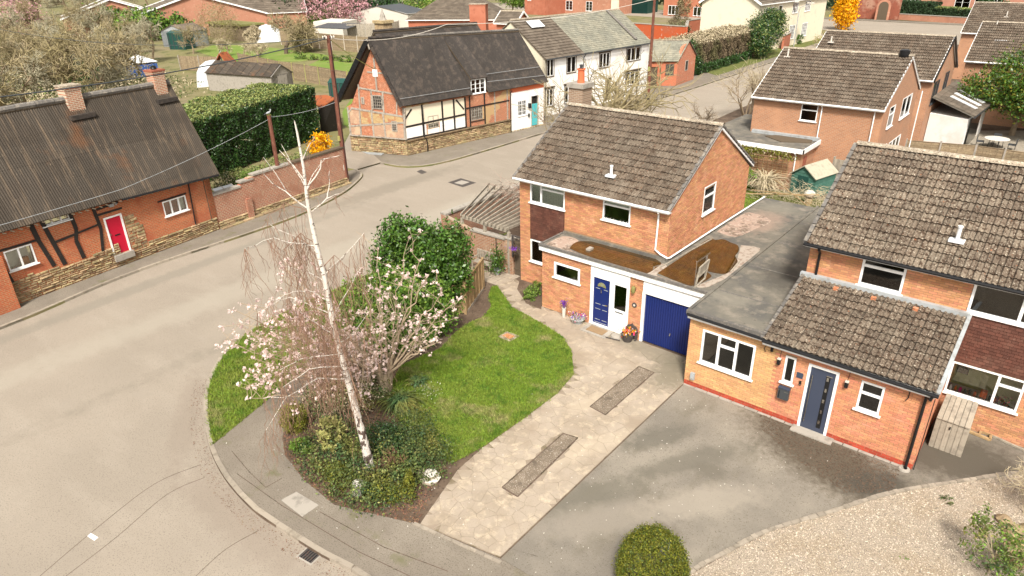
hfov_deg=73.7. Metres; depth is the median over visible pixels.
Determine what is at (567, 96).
window
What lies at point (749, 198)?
back lawn grass
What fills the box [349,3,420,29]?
garden room
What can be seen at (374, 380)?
trailing shrub
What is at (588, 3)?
window
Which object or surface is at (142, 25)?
bare tree
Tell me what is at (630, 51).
window
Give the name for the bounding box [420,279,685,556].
crazy paving
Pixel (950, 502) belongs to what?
gravel weed
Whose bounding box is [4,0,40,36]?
bare tree
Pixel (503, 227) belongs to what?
pergola
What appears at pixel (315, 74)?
panel fence
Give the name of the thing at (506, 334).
lawn slab
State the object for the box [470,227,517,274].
side wall
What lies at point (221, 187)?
coping
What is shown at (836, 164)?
board fence
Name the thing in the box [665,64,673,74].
window
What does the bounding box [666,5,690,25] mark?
bare bush
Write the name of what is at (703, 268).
wooden frame
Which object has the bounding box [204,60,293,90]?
shed
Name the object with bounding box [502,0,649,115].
white house
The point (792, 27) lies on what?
window
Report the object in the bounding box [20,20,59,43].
bare tree
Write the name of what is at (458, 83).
timber framed house
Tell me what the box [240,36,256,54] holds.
fruit tree
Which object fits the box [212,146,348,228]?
garden wall
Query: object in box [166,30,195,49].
compost bin
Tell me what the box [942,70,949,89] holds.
window
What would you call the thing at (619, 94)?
bare tree
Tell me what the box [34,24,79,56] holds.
bare tree
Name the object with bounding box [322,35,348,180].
telegraph pole
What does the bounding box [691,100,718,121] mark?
bare tree
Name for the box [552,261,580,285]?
window
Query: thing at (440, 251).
laurel bush
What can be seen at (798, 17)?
street lamp
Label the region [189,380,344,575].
leaf litter
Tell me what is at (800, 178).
door
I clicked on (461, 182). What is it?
manhole cover
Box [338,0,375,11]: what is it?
conifer
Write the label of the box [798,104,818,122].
window
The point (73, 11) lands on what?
bare tree
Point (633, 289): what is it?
wall lamp
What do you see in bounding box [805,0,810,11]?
window
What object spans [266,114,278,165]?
short pole
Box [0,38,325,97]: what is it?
overhead cable
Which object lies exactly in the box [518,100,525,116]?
window
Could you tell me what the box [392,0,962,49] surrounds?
road
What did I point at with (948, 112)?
brick house
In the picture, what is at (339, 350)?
silver birch
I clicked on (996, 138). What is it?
patio table
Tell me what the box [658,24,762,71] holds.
brown hedge
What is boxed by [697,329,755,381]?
window
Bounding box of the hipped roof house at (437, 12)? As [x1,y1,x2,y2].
[406,0,503,29]
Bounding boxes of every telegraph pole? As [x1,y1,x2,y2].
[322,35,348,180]
[647,0,655,102]
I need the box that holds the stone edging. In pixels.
[690,471,1022,574]
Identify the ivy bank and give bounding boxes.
[694,50,751,74]
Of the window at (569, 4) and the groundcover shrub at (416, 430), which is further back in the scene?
the window at (569, 4)
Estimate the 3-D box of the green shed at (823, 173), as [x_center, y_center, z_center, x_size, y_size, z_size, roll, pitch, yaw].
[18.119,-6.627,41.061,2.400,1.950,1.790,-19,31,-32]
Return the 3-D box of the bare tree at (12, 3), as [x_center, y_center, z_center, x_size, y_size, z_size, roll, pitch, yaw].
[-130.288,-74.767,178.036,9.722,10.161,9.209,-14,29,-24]
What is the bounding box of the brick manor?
[921,0,1023,7]
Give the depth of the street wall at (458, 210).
35.13 m
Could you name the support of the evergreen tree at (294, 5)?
on the garden ground at (166, 58)
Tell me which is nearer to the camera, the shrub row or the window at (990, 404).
the window at (990, 404)
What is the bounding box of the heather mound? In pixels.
[315,458,421,509]
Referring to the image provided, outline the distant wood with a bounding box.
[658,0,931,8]
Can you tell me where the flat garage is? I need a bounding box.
[312,18,360,34]
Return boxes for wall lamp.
[631,286,635,292]
[776,351,781,364]
[844,372,850,387]
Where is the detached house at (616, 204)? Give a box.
[512,102,814,355]
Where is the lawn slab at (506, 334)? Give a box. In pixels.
[498,331,518,341]
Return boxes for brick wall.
[632,20,688,38]
[688,18,700,33]
[781,32,791,48]
[843,0,901,19]
[898,13,967,23]
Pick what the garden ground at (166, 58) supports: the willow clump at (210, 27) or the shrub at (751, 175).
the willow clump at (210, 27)
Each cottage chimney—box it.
[53,83,85,111]
[143,66,168,95]
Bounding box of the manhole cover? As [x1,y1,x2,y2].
[448,178,475,186]
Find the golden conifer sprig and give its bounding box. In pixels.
[403,468,414,491]
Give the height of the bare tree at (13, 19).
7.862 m
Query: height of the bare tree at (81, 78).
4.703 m
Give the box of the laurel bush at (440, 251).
[365,205,475,314]
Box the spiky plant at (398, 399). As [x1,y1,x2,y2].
[371,387,432,423]
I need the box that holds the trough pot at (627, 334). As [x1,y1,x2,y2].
[616,326,640,342]
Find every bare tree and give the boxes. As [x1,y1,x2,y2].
[0,3,26,33]
[0,14,14,32]
[0,14,141,91]
[0,15,24,47]
[0,20,47,69]
[0,26,43,93]
[0,33,22,68]
[0,47,30,106]
[0,50,54,105]
[1,0,28,12]
[2,41,58,95]
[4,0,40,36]
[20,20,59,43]
[24,0,48,18]
[29,11,146,81]
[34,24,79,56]
[39,0,68,13]
[40,12,59,27]
[45,14,86,31]
[53,54,100,92]
[55,0,110,35]
[58,50,134,92]
[65,26,109,55]
[66,0,95,8]
[68,24,131,84]
[69,1,114,38]
[87,19,114,43]
[94,10,121,28]
[97,10,147,46]
[99,29,154,81]
[104,24,137,56]
[120,15,160,62]
[512,69,605,130]
[547,45,703,115]
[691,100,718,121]
[711,58,768,115]
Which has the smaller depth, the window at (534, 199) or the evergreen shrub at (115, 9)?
the window at (534, 199)
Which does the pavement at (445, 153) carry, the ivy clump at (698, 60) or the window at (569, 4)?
the ivy clump at (698, 60)
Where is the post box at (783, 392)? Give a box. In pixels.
[777,385,790,400]
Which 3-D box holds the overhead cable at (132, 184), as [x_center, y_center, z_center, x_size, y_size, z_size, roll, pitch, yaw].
[-19.281,-4.448,29.996,0.419,1.429,23.123,13,29,27]
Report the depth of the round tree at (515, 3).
174.60 m
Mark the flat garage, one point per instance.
(334, 26)
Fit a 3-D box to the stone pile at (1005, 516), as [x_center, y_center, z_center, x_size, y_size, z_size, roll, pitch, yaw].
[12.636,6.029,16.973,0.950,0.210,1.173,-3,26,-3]
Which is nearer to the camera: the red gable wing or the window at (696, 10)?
the red gable wing
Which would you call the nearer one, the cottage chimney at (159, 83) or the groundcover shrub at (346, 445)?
the groundcover shrub at (346, 445)
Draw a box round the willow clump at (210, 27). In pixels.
[185,0,241,43]
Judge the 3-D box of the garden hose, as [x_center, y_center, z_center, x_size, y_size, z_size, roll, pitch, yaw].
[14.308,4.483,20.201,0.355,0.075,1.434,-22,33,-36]
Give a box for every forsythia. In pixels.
[304,128,332,153]
[829,0,860,29]
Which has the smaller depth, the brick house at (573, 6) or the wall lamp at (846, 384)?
the wall lamp at (846, 384)
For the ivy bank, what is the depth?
86.98 m
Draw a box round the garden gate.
[511,235,520,275]
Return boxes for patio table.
[984,136,1009,147]
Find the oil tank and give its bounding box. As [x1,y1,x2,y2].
[327,78,344,96]
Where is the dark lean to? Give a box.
[315,95,337,132]
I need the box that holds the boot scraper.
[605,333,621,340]
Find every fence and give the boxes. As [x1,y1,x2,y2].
[177,55,215,70]
[205,20,264,40]
[237,52,347,85]
[279,30,367,51]
[346,20,399,36]
[438,285,463,313]
[463,257,484,314]
[832,156,844,175]
[905,138,1023,166]
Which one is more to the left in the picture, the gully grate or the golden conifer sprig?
the gully grate
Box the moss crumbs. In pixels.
[758,413,898,492]
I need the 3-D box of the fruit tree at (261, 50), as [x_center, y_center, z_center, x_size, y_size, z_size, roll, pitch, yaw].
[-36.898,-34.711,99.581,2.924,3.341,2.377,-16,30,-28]
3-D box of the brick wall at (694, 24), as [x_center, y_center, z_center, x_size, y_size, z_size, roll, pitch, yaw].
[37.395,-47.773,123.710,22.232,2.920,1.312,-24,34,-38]
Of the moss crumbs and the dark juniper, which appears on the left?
the dark juniper
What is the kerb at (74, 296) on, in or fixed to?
on the road at (98, 436)
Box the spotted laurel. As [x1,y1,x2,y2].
[315,413,348,453]
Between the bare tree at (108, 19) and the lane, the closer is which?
the lane
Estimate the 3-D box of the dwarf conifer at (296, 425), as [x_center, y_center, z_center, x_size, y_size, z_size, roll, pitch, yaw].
[-6.751,3.980,21.036,1.144,1.038,1.010,19,32,35]
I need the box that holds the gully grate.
[296,547,320,564]
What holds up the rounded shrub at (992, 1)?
on the ground at (828, 12)
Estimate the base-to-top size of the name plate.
0.190 m
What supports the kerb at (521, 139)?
on the road at (98, 436)
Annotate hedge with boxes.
[182,82,319,180]
[226,147,312,184]
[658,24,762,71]
[900,0,942,14]
[932,6,971,16]
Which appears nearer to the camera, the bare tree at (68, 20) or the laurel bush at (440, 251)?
the laurel bush at (440, 251)
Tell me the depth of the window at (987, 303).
19.12 m
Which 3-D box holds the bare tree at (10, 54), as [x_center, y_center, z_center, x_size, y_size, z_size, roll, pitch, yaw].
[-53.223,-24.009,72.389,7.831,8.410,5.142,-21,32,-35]
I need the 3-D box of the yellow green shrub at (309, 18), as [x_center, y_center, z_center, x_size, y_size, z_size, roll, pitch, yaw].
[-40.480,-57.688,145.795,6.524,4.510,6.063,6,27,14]
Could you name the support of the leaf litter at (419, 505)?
on the garden ground at (301, 505)
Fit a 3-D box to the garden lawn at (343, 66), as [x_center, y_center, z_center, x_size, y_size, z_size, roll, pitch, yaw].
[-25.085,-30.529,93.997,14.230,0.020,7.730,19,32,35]
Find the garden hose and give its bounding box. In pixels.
[969,427,1023,451]
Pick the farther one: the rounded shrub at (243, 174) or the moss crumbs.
the rounded shrub at (243, 174)
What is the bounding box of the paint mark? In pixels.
[88,533,97,540]
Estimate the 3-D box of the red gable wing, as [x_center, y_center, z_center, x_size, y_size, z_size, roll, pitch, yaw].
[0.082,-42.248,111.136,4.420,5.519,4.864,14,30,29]
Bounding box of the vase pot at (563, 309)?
[559,300,568,317]
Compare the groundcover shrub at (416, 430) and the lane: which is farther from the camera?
the lane
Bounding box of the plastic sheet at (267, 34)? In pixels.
[252,24,280,42]
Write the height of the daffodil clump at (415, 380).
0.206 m
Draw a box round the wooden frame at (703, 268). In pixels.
[694,259,709,286]
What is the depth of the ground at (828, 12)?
157.59 m
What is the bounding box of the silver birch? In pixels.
[240,120,396,477]
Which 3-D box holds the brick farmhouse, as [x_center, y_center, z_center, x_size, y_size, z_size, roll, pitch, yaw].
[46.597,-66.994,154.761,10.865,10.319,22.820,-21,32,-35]
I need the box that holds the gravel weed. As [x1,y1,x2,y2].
[940,495,954,505]
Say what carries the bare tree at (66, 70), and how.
on the garden ground at (166, 58)
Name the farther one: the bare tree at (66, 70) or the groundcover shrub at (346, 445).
the bare tree at (66, 70)
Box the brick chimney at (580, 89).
[567,64,593,107]
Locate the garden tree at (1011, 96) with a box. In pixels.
[957,34,1023,135]
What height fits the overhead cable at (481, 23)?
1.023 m
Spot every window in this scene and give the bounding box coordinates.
[3,243,39,272]
[43,215,72,227]
[162,195,189,217]
[372,95,382,108]
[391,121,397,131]
[428,115,438,128]
[470,78,485,94]
[471,106,482,120]
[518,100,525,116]
[528,184,565,211]
[529,239,541,265]
[546,88,552,106]
[547,59,553,75]
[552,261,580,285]
[565,86,568,102]
[566,1,572,9]
[567,56,575,72]
[586,1,591,10]
[600,52,609,66]
[600,200,630,226]
[625,71,638,85]
[626,46,640,61]
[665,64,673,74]
[667,5,678,14]
[685,60,688,70]
[693,7,701,15]
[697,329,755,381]
[701,181,716,216]
[779,355,796,386]
[789,25,794,38]
[792,2,798,13]
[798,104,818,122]
[801,22,807,35]
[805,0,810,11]
[852,380,885,418]
[855,259,906,295]
[885,105,895,129]
[889,134,900,148]
[898,93,912,120]
[929,79,940,105]
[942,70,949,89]
[942,361,1023,415]
[954,0,970,7]
[967,285,1023,327]
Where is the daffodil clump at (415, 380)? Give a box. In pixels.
[400,373,430,387]
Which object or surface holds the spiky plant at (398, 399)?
on the lawn at (485, 387)
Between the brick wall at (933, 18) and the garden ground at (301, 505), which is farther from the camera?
the brick wall at (933, 18)
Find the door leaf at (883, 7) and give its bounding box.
[876,2,888,19]
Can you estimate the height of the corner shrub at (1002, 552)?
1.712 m
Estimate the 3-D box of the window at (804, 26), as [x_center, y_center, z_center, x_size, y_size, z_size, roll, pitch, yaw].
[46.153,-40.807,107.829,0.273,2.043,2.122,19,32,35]
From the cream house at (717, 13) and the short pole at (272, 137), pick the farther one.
the cream house at (717, 13)
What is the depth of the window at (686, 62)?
76.52 m
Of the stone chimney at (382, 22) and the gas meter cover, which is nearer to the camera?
the gas meter cover
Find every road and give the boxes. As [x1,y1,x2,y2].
[0,62,773,575]
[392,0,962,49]
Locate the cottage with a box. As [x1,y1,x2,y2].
[0,79,219,314]
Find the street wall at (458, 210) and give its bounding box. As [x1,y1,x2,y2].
[440,182,519,261]
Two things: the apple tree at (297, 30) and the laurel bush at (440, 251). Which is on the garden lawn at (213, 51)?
the apple tree at (297, 30)
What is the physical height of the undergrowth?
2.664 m
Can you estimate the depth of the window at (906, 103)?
43.59 m
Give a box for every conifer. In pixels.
[276,400,308,435]
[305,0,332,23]
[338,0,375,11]
[352,0,402,9]
[399,0,434,8]
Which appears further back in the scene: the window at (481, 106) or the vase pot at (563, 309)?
the window at (481, 106)
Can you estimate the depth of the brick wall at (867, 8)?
143.40 m
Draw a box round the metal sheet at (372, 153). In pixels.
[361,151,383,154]
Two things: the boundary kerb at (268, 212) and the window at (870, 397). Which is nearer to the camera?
the window at (870, 397)
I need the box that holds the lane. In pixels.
[344,136,380,168]
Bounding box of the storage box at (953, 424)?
[928,393,977,456]
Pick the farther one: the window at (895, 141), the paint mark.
the window at (895, 141)
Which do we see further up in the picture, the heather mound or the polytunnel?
the polytunnel
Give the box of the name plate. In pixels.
[796,372,803,378]
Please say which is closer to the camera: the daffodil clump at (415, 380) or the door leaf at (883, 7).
the daffodil clump at (415, 380)
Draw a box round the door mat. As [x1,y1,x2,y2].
[580,323,613,338]
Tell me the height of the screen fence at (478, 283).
1.500 m
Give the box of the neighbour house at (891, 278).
[683,141,1023,472]
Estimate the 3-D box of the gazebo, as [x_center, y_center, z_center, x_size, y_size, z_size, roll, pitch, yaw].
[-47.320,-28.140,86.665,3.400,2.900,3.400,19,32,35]
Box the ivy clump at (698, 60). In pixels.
[688,36,704,74]
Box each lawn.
[196,44,353,61]
[310,59,352,71]
[342,99,352,127]
[393,287,571,463]
[744,187,822,207]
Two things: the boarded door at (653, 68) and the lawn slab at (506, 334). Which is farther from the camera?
the boarded door at (653, 68)
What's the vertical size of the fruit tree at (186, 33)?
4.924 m
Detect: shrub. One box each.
[82,1,125,35]
[112,4,194,40]
[210,169,237,191]
[236,169,255,183]
[242,23,260,40]
[288,412,463,521]
[298,371,391,424]
[308,10,334,23]
[326,252,463,358]
[385,400,458,488]
[484,239,509,274]
[677,0,692,15]
[746,167,757,188]
[796,34,804,43]
[812,31,823,45]
[956,501,1023,575]
[977,0,1009,1]
[991,522,1023,569]
[995,457,1023,513]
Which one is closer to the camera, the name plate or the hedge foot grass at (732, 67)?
the name plate
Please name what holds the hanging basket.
attached to the detached house at (616, 204)
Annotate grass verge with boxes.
[208,234,505,442]
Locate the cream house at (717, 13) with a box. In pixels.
[699,0,826,48]
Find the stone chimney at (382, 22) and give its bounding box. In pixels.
[372,9,393,29]
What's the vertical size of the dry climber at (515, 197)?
1.774 m
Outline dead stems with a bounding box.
[370,444,406,476]
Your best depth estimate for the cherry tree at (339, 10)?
141.35 m
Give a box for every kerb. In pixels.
[0,169,361,329]
[203,103,751,575]
[221,182,351,229]
[380,61,773,165]
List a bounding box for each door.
[106,215,128,252]
[277,74,287,83]
[532,95,536,124]
[593,277,609,326]
[643,294,690,355]
[647,67,657,85]
[796,175,808,193]
[800,367,835,433]
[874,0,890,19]
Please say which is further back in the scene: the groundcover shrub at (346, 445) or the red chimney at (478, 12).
the red chimney at (478, 12)
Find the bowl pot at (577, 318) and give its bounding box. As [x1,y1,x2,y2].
[568,311,587,324]
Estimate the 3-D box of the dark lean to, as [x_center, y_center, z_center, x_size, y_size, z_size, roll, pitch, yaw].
[-16.328,-15.617,59.635,2.395,2.900,6.674,-14,29,-25]
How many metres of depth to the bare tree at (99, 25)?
113.53 m
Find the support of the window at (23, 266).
in the cottage
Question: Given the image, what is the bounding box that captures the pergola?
[460,182,519,273]
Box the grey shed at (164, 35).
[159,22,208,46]
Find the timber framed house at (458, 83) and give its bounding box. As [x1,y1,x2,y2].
[338,22,548,155]
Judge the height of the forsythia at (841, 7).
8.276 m
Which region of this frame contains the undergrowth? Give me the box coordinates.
[1,60,211,104]
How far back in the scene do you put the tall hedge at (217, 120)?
49.45 m
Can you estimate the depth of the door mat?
26.45 m
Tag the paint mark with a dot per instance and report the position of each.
(92, 536)
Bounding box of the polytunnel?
[197,60,214,87]
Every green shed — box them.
[631,0,657,13]
[789,159,838,197]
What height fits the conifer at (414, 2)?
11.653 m
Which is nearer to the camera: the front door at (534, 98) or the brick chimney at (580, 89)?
the brick chimney at (580, 89)
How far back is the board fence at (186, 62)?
91.86 m
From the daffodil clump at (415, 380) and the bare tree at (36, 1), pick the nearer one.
the daffodil clump at (415, 380)
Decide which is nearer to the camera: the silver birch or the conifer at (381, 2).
the silver birch
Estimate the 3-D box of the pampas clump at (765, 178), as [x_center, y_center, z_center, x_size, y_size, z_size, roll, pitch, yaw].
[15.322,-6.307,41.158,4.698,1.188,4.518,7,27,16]
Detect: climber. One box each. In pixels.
[484,170,519,204]
[742,144,799,161]
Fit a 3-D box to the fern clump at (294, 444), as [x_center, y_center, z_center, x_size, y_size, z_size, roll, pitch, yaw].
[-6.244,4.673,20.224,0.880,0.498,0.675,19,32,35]
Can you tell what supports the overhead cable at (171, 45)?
attached to the telegraph pole at (336, 103)
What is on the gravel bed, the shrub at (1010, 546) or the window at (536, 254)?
the shrub at (1010, 546)
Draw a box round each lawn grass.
[744,186,784,207]
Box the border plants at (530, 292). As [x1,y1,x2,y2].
[521,280,541,301]
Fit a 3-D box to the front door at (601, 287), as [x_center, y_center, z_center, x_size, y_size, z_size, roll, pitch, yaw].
[3.451,0.539,26.393,0.730,1.980,0.114,19,32,35]
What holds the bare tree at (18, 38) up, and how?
on the garden ground at (166, 58)
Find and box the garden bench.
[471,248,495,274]
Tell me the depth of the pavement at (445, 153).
53.75 m
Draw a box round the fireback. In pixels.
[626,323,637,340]
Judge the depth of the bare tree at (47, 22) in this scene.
136.67 m
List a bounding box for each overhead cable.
[0,29,324,45]
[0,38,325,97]
[2,120,266,224]
[331,40,375,69]
[332,0,649,40]
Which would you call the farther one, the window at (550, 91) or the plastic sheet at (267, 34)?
the plastic sheet at (267, 34)
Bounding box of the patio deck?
[968,131,1023,151]
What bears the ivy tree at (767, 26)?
on the garden ground at (166, 58)
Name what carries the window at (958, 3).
in the brick manor
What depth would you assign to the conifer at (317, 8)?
156.29 m
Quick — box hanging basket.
[509,246,519,252]
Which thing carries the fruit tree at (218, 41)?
on the garden lawn at (213, 51)
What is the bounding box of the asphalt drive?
[501,385,1023,575]
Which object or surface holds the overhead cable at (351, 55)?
attached to the telegraph pole at (336, 103)
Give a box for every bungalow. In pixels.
[60,0,142,35]
[124,0,267,38]
[221,0,306,27]
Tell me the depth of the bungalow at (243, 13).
135.15 m
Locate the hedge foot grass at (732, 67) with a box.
[707,36,822,74]
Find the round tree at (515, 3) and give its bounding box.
[495,0,524,9]
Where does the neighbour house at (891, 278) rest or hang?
on the garden ground at (301, 505)
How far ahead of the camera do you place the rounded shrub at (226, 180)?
40.95 m
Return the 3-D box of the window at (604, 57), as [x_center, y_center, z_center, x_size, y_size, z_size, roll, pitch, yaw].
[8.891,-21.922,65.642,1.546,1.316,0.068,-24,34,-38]
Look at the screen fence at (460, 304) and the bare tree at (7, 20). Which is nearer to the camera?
the screen fence at (460, 304)
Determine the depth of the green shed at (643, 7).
167.64 m
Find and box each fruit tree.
[171,22,208,53]
[213,37,232,52]
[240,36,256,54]
[248,41,268,57]
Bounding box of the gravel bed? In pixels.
[691,475,1023,575]
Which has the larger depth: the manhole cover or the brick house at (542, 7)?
the brick house at (542, 7)
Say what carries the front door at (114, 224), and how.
in the cottage
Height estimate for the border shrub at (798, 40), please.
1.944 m
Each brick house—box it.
[525,0,564,14]
[565,0,631,13]
[725,46,922,189]
[816,29,990,144]
[952,2,1023,78]
[961,21,1023,127]
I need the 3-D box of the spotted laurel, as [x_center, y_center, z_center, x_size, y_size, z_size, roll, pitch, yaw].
[-5.435,4.401,20.286,0.984,0.988,1.396,1,26,4]
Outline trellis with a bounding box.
[746,150,789,182]
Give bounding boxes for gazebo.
[125,55,157,79]
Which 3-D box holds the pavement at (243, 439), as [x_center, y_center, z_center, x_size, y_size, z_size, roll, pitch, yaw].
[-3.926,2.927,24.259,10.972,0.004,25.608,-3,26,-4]
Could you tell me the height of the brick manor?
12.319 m
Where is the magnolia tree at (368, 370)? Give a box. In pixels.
[214,228,462,414]
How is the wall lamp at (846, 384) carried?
attached to the neighbour house at (891, 278)
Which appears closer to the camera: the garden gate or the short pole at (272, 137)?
the garden gate
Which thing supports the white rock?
on the garden ground at (301, 505)
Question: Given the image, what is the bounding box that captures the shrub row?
[294,52,354,61]
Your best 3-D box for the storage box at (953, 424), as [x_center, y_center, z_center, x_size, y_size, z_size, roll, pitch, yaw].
[12.912,4.000,19.963,0.840,1.200,1.274,19,32,35]
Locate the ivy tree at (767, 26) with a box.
[745,7,792,57]
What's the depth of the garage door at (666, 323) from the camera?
24.84 m
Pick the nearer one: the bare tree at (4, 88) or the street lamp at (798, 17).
the bare tree at (4, 88)
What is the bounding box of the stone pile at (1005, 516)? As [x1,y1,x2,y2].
[996,514,1023,539]
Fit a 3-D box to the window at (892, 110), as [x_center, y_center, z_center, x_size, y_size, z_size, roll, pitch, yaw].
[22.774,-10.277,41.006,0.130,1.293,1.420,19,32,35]
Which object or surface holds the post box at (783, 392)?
attached to the neighbour house at (891, 278)
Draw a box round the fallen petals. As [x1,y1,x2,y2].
[268,373,785,572]
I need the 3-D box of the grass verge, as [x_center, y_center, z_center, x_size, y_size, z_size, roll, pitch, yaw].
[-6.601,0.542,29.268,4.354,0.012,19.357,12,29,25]
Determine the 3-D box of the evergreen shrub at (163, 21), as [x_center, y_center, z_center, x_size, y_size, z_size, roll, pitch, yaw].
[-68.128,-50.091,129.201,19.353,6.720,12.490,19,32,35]
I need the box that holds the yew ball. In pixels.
[611,517,692,575]
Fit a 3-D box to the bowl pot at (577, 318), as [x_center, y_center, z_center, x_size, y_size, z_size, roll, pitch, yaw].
[2.612,1.190,27.084,0.975,0.404,1.066,0,26,1]
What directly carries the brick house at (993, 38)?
on the garden ground at (301, 505)
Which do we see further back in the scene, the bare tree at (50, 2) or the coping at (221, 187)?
the bare tree at (50, 2)
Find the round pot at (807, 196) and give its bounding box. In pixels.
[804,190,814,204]
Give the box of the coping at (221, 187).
[212,184,233,190]
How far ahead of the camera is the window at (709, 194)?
27.26 m
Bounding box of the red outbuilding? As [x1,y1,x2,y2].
[647,39,697,85]
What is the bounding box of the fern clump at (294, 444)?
[288,434,313,456]
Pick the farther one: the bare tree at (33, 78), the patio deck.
the bare tree at (33, 78)
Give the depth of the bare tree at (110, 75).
66.43 m
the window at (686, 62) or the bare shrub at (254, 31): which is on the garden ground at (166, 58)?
the bare shrub at (254, 31)
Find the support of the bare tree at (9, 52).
on the garden ground at (166, 58)
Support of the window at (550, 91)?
in the white house at (555, 44)
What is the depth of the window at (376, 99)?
49.67 m
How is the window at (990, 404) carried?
in the neighbour house at (891, 278)
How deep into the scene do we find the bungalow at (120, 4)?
137.89 m
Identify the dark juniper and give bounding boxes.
[353,415,408,457]
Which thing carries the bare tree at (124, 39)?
on the garden ground at (166, 58)
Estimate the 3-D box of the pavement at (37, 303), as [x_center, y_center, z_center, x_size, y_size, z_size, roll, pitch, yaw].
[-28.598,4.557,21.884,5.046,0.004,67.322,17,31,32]
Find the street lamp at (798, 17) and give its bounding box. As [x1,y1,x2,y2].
[793,1,814,46]
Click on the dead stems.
(392, 457)
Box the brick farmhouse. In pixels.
[663,0,701,17]
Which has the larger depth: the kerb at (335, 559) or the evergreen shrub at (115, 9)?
the evergreen shrub at (115, 9)
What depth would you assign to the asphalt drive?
18.81 m
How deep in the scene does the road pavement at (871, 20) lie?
136.45 m
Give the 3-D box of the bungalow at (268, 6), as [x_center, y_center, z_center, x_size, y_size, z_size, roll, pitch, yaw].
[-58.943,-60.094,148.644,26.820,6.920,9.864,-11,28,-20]
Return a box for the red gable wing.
[493,10,528,29]
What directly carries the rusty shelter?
on the garden ground at (166, 58)
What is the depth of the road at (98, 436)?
23.31 m
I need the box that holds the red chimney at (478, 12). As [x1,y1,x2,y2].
[468,3,488,29]
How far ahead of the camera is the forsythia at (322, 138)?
44.12 m
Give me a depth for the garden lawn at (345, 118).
64.05 m
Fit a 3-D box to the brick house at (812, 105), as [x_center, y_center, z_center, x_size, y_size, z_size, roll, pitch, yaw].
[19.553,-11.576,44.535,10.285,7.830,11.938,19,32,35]
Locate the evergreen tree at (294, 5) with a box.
[274,0,313,12]
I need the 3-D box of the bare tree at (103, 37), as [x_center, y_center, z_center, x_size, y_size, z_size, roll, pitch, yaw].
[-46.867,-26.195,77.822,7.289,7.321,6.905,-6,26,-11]
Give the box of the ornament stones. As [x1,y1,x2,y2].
[416,468,440,485]
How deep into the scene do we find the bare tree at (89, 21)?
129.78 m
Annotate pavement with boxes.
[0,169,359,324]
[214,234,522,575]
[374,56,777,165]
[493,3,963,25]
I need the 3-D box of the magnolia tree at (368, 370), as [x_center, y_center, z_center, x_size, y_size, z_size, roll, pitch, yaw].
[-5.278,1.391,21.105,7.176,6.186,5.057,-15,29,-27]
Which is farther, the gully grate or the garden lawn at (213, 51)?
the garden lawn at (213, 51)
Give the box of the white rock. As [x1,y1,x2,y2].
[352,480,364,496]
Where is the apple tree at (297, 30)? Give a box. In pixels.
[266,12,320,53]
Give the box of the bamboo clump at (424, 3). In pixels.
[395,0,435,8]
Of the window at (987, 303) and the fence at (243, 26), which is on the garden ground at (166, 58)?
the fence at (243, 26)
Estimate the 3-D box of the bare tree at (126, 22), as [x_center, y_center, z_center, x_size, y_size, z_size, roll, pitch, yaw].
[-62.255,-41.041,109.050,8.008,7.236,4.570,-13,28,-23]
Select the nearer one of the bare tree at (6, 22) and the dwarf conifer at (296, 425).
the dwarf conifer at (296, 425)
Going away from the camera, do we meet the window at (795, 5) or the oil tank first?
the oil tank
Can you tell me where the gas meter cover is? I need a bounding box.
[690,372,694,380]
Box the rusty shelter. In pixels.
[215,50,234,60]
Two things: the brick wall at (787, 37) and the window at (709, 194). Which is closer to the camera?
the window at (709, 194)
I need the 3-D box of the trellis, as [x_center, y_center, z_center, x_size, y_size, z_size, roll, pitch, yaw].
[14.790,-7.791,42.619,4.900,1.800,0.040,19,32,35]
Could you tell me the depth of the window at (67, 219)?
30.18 m
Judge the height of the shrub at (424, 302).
3.291 m
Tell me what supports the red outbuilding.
on the garden ground at (166, 58)
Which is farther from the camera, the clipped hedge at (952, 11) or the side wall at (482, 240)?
the clipped hedge at (952, 11)
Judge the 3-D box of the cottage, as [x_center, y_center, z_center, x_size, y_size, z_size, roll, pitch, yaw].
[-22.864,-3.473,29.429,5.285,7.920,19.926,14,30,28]
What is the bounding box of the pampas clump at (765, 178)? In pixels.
[747,168,798,192]
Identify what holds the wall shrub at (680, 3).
attached to the brick farmhouse
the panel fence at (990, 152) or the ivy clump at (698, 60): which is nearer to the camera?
the panel fence at (990, 152)
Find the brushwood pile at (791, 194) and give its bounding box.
[745,171,828,206]
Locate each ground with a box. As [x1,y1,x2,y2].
[0,0,825,328]
[203,45,1023,575]
[659,0,940,24]
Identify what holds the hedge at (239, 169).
on the garden ground at (166, 58)
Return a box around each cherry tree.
[0,0,53,36]
[297,0,377,22]
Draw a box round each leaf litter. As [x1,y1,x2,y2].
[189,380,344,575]
[283,360,446,522]

